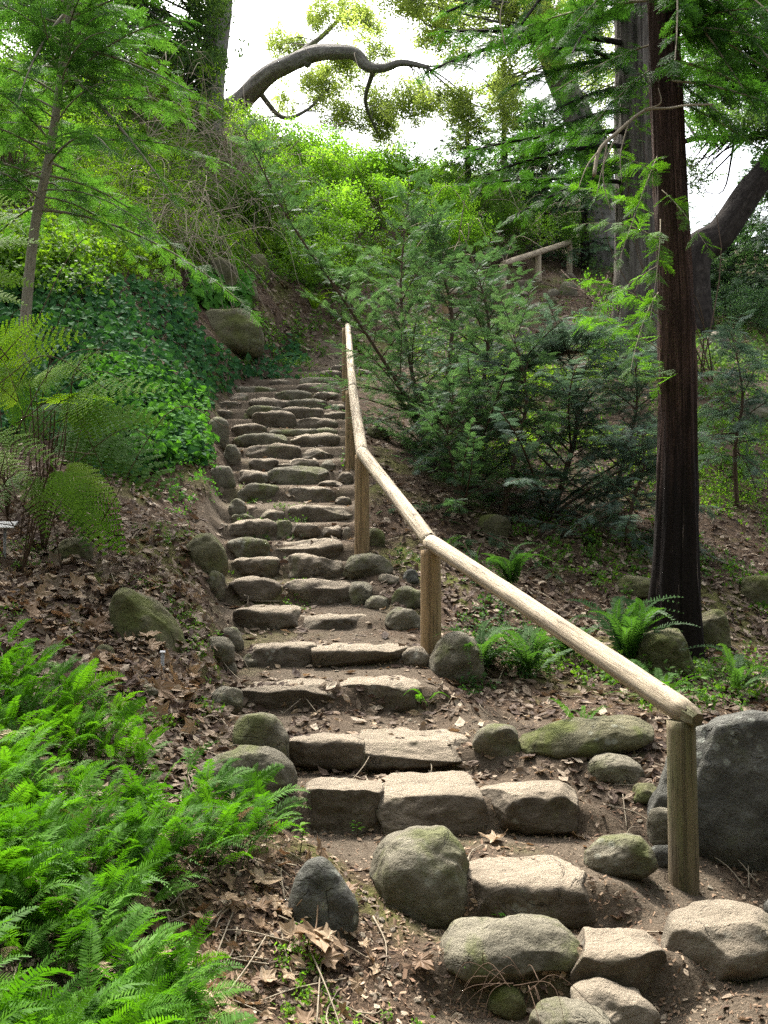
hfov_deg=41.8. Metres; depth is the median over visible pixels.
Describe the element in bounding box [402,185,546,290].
dead stem tangle
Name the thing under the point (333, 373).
step stone
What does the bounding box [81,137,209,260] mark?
creeper bush
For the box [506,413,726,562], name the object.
fir tree
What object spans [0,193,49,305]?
bracken
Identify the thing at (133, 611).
boulder
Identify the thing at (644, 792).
boulder
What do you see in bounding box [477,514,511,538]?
boulder
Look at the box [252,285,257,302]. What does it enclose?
stone
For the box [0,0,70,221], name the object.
creeper bush
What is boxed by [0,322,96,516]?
bracken
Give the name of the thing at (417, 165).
shrub
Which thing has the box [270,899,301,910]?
dry leaf
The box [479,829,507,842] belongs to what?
dry leaf
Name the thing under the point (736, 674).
fern
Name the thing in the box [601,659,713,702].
fern
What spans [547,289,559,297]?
stone
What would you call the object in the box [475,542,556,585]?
fern
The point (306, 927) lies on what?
dry leaf
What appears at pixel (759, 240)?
conifer tree
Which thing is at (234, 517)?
step stone
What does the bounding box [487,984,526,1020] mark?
boulder
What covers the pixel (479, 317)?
fir tree
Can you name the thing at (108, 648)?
stone
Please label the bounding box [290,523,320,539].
step stone
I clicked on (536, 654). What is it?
fern
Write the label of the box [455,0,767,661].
redwood tree
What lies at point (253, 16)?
sky
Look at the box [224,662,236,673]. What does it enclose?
stone
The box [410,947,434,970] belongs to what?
dry leaf
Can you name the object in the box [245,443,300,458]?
step stone
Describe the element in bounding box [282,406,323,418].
step stone
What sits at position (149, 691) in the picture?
boulder
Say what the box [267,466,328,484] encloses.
step stone
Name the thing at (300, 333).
weeds
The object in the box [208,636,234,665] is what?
boulder
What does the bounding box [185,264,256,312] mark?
ivy ground cover
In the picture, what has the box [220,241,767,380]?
leaf litter
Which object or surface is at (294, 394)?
step stone
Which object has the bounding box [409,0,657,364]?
conifer tree
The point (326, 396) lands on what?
step stone
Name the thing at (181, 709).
leaf litter
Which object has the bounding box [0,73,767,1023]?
ground
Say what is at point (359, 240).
creeper cover
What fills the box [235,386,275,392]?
step stone
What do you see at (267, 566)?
step stone
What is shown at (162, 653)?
plant marker
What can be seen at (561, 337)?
fir tree
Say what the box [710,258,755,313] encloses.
conifer tree
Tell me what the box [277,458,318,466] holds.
step stone
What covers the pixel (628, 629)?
fern
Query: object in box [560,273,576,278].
stone
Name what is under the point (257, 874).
dry leaf
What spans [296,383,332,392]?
step stone
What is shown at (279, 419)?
step stone
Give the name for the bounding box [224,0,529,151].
oak tree
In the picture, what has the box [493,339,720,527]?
fir tree
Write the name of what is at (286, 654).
step stone
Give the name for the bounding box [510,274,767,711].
weeds
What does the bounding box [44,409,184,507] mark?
bracken
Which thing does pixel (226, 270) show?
boulder
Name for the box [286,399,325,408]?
step stone
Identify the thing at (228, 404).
step stone
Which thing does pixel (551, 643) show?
fern
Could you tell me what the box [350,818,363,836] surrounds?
seedling
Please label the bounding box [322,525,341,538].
step stone
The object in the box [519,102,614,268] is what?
conifer tree
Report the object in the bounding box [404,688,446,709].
fern
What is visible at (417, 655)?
stone
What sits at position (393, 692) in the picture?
step stone
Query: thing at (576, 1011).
boulder
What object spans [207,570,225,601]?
stone
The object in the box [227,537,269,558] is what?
step stone
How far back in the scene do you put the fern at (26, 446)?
6.94 m
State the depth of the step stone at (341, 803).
4.86 m
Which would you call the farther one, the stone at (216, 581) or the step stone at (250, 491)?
the step stone at (250, 491)
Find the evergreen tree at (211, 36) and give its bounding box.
[0,0,248,142]
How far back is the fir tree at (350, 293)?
11.11 m
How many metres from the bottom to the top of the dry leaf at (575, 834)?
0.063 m
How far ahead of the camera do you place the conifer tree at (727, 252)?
24.04 m
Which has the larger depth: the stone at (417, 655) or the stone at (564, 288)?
the stone at (564, 288)
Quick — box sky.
[0,0,767,253]
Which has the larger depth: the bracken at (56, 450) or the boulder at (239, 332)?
the boulder at (239, 332)
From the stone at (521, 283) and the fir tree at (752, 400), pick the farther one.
the stone at (521, 283)
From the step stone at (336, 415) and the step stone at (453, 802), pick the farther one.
the step stone at (336, 415)
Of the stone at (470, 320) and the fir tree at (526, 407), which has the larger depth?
the stone at (470, 320)
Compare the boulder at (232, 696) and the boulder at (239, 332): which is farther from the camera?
the boulder at (239, 332)
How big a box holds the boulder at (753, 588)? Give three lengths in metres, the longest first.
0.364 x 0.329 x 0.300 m
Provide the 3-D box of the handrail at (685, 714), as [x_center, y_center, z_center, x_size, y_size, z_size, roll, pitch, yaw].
[0.097,-0.330,9.042,0.786,5.053,9.348,1,-3,-12]
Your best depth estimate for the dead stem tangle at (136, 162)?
15.18 m
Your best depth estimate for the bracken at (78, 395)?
7.04 m
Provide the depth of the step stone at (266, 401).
13.52 m
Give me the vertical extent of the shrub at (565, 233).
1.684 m
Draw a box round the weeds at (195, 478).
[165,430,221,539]
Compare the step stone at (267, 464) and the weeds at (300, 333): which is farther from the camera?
the weeds at (300, 333)
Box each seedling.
[291,822,308,852]
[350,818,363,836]
[491,900,504,917]
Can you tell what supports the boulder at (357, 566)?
on the ground at (354, 847)
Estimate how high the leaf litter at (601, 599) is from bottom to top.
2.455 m
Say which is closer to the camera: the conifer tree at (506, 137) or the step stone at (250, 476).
the step stone at (250, 476)
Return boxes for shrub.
[200,134,335,244]
[242,112,380,208]
[269,212,388,288]
[304,141,414,238]
[334,135,463,241]
[397,178,498,260]
[421,156,537,257]
[444,200,603,257]
[469,350,620,397]
[532,267,642,361]
[581,64,721,380]
[711,280,767,335]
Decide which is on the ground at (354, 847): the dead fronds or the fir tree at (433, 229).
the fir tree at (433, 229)
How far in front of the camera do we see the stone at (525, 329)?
18.70 m
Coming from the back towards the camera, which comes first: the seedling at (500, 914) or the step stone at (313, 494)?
the step stone at (313, 494)
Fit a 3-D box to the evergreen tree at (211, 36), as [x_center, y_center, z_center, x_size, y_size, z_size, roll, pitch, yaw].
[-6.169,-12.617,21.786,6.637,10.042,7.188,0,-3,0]
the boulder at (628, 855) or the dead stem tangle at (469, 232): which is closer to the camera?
the boulder at (628, 855)
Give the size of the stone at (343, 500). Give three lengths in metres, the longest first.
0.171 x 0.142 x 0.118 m
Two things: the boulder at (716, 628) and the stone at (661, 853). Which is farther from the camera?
the boulder at (716, 628)
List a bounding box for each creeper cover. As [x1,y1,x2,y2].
[0,39,464,287]
[231,107,488,286]
[406,169,767,379]
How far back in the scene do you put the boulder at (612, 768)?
5.22 m
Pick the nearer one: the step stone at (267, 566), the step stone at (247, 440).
the step stone at (267, 566)
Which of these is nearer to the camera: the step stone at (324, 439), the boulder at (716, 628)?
the boulder at (716, 628)
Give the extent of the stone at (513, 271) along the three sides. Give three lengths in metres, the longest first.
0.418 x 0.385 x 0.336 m
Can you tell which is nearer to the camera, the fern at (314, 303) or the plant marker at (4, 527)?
the plant marker at (4, 527)
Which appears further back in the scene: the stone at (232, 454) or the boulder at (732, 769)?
the stone at (232, 454)
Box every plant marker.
[0,521,17,558]
[160,651,165,671]
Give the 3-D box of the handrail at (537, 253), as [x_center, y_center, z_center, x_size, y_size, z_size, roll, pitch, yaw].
[3.149,-5.554,23.732,0.278,3.669,6.839,-2,-4,33]
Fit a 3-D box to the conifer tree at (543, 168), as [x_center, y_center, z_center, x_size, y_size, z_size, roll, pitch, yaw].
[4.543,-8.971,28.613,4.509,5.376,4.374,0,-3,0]
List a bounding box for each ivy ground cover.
[0,269,310,482]
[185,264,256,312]
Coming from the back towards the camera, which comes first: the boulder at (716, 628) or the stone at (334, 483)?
the stone at (334, 483)
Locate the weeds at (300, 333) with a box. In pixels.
[240,260,468,379]
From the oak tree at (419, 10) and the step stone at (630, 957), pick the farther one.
the oak tree at (419, 10)
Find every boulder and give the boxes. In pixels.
[54,537,94,561]
[109,587,186,652]
[143,683,171,700]
[186,533,228,575]
[197,745,297,801]
[205,308,263,357]
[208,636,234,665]
[209,257,237,296]
[210,686,243,714]
[232,712,289,759]
[288,856,358,941]
[342,553,392,579]
[369,825,469,928]
[385,607,419,629]
[391,586,420,608]
[428,631,484,685]
[439,914,580,983]
[472,723,519,756]
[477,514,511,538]
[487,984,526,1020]
[519,715,654,759]
[528,996,610,1023]
[570,977,660,1023]
[583,833,658,878]
[587,753,644,784]
[616,575,650,598]
[632,783,656,803]
[635,628,694,677]
[646,710,767,871]
[646,807,667,844]
[660,899,767,981]
[702,609,730,651]
[737,399,767,425]
[741,575,767,605]
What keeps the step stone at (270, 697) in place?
on the ground at (354, 847)
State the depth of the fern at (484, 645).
6.90 m
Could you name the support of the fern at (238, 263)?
on the ground at (354, 847)
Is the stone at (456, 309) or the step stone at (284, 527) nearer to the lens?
the step stone at (284, 527)
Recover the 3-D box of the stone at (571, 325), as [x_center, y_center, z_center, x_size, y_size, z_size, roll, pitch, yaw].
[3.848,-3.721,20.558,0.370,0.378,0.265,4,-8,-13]
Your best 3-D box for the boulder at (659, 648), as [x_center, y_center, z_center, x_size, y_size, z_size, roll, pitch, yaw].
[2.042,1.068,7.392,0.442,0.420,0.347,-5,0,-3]
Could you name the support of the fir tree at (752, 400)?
on the ground at (354, 847)
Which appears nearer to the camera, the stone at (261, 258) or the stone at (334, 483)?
the stone at (334, 483)
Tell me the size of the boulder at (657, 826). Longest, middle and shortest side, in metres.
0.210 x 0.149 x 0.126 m
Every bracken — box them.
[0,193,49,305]
[0,312,85,486]
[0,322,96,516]
[0,351,169,542]
[0,443,126,555]
[19,461,121,572]
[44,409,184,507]
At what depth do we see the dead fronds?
3.96 m
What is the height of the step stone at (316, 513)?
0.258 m
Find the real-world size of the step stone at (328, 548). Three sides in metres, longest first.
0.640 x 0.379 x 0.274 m
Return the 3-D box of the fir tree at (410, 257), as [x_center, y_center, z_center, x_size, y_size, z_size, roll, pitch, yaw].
[0.470,-2.357,12.240,2.724,4.079,2.296,0,-3,0]
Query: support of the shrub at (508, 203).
on the ground at (354, 847)
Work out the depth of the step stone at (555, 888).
4.16 m
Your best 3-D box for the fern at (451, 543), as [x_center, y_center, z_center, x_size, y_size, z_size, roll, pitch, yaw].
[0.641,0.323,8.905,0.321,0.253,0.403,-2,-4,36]
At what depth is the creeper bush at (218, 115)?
23.18 m
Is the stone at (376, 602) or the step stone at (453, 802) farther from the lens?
the stone at (376, 602)
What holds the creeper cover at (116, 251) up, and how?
on the ground at (354, 847)
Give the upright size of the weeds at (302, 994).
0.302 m
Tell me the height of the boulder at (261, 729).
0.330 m
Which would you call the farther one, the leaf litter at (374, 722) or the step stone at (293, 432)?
the step stone at (293, 432)
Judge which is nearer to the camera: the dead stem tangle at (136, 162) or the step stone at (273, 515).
the step stone at (273, 515)
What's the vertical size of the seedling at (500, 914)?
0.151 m
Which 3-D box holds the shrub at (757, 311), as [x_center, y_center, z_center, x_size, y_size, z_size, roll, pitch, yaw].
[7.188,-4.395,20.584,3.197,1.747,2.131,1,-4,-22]
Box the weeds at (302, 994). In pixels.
[273,920,434,1023]
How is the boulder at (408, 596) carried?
on the ground at (354, 847)
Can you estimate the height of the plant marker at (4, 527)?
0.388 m
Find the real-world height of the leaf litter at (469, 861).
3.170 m
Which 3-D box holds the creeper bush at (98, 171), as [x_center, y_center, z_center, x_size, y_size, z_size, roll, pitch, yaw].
[-4.535,-5.602,16.117,2.289,2.740,2.928,0,-3,0]
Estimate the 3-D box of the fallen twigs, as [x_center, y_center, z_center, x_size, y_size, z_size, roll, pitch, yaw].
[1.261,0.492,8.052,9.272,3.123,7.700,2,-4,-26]
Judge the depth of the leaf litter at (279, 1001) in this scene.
3.62 m
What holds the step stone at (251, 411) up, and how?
on the ground at (354, 847)
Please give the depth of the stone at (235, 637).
6.92 m
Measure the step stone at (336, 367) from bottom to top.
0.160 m
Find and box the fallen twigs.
[0,453,767,1023]
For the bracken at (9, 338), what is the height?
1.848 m
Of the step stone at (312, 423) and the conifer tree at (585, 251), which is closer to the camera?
the step stone at (312, 423)
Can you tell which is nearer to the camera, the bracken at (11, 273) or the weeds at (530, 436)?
the bracken at (11, 273)
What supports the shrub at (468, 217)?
on the ground at (354, 847)
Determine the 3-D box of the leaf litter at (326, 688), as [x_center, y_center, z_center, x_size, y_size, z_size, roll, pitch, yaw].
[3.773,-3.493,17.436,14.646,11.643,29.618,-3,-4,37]
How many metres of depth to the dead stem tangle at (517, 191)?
24.36 m
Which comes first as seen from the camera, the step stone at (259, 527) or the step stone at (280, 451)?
the step stone at (259, 527)
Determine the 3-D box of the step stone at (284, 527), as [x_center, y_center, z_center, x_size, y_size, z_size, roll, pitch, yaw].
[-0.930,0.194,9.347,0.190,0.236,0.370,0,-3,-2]
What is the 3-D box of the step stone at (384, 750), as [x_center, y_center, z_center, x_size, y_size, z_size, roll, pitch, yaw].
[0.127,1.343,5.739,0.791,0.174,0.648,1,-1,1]
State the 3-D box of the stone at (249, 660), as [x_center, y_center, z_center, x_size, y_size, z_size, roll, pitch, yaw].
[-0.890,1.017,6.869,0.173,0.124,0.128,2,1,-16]
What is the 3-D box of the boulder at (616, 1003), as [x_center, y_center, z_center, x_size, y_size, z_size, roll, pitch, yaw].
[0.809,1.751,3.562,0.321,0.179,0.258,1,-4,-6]
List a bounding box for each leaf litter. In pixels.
[0,240,767,804]
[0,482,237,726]
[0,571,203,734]
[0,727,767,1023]
[109,453,767,1023]
[130,820,380,1023]
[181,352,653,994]
[192,630,555,773]
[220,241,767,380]
[385,464,767,710]
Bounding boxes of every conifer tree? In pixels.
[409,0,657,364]
[414,103,545,237]
[454,63,559,241]
[474,86,572,190]
[488,102,614,255]
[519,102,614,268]
[691,210,767,293]
[705,160,767,309]
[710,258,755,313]
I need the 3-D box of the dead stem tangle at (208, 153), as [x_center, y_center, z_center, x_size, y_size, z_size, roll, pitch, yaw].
[-3.218,-6.315,19.229,6.775,6.012,3.829,0,-3,0]
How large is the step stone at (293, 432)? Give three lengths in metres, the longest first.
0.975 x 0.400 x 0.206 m
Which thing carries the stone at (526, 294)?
on the ground at (354, 847)
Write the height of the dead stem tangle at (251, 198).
3.089 m
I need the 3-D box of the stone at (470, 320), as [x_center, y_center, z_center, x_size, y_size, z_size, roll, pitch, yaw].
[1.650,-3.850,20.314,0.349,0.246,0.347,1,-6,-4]
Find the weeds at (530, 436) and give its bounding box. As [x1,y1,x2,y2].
[411,328,705,477]
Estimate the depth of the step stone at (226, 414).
13.07 m
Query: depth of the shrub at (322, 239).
18.62 m
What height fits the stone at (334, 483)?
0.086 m
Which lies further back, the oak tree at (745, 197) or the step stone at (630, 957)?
the oak tree at (745, 197)
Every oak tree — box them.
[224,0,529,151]
[334,0,614,267]
[680,0,767,334]
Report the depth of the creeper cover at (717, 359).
18.22 m
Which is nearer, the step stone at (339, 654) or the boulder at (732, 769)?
the boulder at (732, 769)
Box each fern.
[230,255,248,268]
[302,288,337,308]
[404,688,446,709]
[438,617,531,670]
[444,535,469,547]
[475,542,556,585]
[484,625,572,676]
[523,614,608,657]
[548,698,605,718]
[569,594,697,658]
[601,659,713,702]
[682,643,767,692]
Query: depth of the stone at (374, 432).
12.03 m
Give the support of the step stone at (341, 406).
on the ground at (354, 847)
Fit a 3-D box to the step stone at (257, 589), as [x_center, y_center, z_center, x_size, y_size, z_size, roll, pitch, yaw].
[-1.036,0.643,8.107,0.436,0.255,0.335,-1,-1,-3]
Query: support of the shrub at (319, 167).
on the ground at (354, 847)
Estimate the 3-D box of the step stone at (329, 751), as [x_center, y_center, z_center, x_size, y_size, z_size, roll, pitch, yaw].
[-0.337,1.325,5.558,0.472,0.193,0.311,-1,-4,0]
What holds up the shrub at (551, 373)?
on the ground at (354, 847)
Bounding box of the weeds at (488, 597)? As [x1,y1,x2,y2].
[394,543,560,694]
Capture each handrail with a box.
[342,323,703,895]
[442,240,572,313]
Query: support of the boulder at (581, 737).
on the ground at (354, 847)
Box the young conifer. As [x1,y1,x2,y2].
[0,0,268,383]
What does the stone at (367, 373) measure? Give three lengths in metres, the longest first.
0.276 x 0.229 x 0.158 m
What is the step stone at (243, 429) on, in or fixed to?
on the ground at (354, 847)
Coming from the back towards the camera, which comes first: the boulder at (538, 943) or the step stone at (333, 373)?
the step stone at (333, 373)
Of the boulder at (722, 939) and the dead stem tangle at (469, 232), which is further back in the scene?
the dead stem tangle at (469, 232)
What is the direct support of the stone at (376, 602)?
on the ground at (354, 847)
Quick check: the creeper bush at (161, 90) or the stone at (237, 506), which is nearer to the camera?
the stone at (237, 506)
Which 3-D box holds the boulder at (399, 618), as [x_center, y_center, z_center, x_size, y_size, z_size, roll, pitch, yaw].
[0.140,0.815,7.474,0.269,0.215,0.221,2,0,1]
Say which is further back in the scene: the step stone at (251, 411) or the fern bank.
the step stone at (251, 411)
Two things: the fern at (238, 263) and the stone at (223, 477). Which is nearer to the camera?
the stone at (223, 477)
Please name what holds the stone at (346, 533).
on the ground at (354, 847)
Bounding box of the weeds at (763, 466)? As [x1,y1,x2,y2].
[654,291,767,479]
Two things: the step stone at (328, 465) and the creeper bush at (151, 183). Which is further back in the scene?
the creeper bush at (151, 183)
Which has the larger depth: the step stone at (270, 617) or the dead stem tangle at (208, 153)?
the dead stem tangle at (208, 153)
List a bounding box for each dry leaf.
[246,867,282,883]
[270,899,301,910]
[293,905,344,951]
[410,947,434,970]
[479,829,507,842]
[569,831,586,839]
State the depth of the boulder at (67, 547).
7.35 m
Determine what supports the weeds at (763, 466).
on the ground at (354, 847)
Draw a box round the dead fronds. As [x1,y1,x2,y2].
[0,701,277,1023]
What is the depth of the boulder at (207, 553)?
7.93 m
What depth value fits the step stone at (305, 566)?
8.35 m
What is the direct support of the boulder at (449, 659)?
on the ground at (354, 847)
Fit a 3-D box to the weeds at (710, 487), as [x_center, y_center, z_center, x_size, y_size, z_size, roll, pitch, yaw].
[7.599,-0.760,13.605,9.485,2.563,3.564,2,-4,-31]
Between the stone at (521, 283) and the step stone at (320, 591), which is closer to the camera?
the step stone at (320, 591)
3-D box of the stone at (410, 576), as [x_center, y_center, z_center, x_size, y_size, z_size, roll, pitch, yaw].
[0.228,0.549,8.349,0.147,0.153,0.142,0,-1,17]
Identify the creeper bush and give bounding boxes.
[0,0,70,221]
[18,75,158,219]
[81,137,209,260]
[105,48,230,161]
[190,98,270,149]
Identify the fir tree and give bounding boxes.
[229,117,524,467]
[314,141,526,458]
[344,293,643,478]
[359,181,567,397]
[363,221,573,488]
[370,367,563,582]
[405,282,617,516]
[433,293,738,524]
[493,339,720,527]
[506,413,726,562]
[656,308,767,507]
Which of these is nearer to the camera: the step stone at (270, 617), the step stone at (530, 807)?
the step stone at (530, 807)
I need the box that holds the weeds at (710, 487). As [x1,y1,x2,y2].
[698,422,767,526]
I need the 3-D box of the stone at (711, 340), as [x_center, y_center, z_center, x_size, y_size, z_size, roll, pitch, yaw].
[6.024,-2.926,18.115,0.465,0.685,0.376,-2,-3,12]
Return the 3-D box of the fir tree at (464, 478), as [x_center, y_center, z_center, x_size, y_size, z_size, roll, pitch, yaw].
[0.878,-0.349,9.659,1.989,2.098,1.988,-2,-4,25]
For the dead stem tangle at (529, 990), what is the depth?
3.34 m
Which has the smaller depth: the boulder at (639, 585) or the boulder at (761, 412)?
the boulder at (639, 585)
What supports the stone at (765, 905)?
on the ground at (354, 847)
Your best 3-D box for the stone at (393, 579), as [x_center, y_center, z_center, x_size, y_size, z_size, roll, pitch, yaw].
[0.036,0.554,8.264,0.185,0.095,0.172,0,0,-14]
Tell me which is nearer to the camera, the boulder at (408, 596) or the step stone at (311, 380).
the boulder at (408, 596)
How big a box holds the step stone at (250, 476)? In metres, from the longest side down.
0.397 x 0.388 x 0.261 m
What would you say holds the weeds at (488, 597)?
on the ground at (354, 847)
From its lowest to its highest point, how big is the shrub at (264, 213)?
3.166 m
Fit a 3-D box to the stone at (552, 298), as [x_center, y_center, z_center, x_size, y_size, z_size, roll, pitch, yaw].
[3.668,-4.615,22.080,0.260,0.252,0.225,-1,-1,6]
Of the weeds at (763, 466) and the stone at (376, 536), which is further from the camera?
the weeds at (763, 466)
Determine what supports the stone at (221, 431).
on the ground at (354, 847)
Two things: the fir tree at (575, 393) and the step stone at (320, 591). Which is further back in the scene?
the fir tree at (575, 393)
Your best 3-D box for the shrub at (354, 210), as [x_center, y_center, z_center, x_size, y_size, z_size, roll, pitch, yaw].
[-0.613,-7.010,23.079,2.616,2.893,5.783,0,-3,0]
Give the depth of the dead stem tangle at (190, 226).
15.77 m
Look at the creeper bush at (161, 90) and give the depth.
20.58 m
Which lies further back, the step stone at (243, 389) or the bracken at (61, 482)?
the step stone at (243, 389)
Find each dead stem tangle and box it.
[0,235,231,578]
[7,53,219,269]
[62,39,390,235]
[83,173,300,324]
[168,116,359,253]
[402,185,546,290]
[424,148,614,245]
[450,953,598,1023]
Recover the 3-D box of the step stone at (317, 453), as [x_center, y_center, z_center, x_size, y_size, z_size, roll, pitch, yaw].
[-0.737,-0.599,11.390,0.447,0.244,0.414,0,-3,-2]
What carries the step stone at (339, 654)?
on the ground at (354, 847)
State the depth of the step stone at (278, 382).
15.00 m
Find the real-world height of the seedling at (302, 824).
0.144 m
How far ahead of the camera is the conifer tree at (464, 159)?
27.41 m
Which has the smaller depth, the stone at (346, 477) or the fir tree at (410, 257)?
the stone at (346, 477)
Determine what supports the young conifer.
on the ground at (354, 847)
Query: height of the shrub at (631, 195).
5.172 m
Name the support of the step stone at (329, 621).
on the ground at (354, 847)
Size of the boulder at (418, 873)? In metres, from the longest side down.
0.453 x 0.449 x 0.439 m
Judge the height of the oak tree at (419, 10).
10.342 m
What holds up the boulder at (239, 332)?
on the ground at (354, 847)
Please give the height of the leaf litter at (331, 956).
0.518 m
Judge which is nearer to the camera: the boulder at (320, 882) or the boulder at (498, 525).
the boulder at (320, 882)
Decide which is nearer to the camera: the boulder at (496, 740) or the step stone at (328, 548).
the boulder at (496, 740)
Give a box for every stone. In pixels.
[96,644,114,660]
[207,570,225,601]
[209,417,229,450]
[210,465,235,488]
[216,409,232,418]
[219,401,238,408]
[223,444,240,464]
[223,627,243,651]
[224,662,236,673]
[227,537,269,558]
[228,498,246,514]
[228,576,280,602]
[229,393,248,400]
[229,518,276,537]
[231,423,266,436]
[231,433,287,447]
[231,513,253,522]
[231,556,279,577]
[232,604,301,629]
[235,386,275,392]
[237,483,278,500]
[238,470,268,483]
[240,678,335,709]
[243,653,257,666]
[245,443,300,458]
[246,254,270,281]
[246,405,281,417]
[248,397,287,408]
[248,458,278,471]
[251,641,316,667]
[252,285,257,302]
[252,410,295,427]
[259,509,284,521]
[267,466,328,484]
[269,379,289,385]
[269,427,337,436]
[274,390,311,399]
[275,538,342,558]
[276,520,292,538]
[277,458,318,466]
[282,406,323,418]
[283,578,350,604]
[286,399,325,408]
[286,553,343,578]
[287,504,352,521]
[288,486,334,501]
[289,432,339,447]
[289,732,364,770]
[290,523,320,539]
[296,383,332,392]
[296,417,337,428]
[299,377,340,384]
[301,613,365,629]
[302,448,333,458]
[303,777,384,834]
[311,642,408,667]
[313,392,338,400]
[318,480,343,486]
[319,370,341,378]
[320,460,334,470]
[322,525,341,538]
[324,411,345,419]
[331,404,344,409]
[332,365,341,371]
[335,496,351,504]
[338,472,353,483]
[340,675,421,711]
[342,527,351,539]
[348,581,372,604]
[356,369,372,376]
[358,726,467,770]
[364,595,389,609]
[366,426,389,439]
[369,528,384,546]
[375,770,488,836]
[378,574,398,583]
[402,646,429,667]
[403,569,418,583]
[449,307,468,315]
[458,316,473,323]
[467,855,595,929]
[479,780,577,834]
[507,269,518,279]
[507,291,527,296]
[510,327,535,347]
[515,280,534,289]
[545,296,556,303]
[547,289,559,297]
[559,282,577,295]
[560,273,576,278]
[563,321,576,333]
[569,927,666,995]
[651,845,667,867]
[705,332,730,361]
[763,900,767,912]
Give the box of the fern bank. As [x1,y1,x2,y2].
[0,618,309,1023]
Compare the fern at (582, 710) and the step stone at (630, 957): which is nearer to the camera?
the step stone at (630, 957)
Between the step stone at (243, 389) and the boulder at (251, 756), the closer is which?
the boulder at (251, 756)

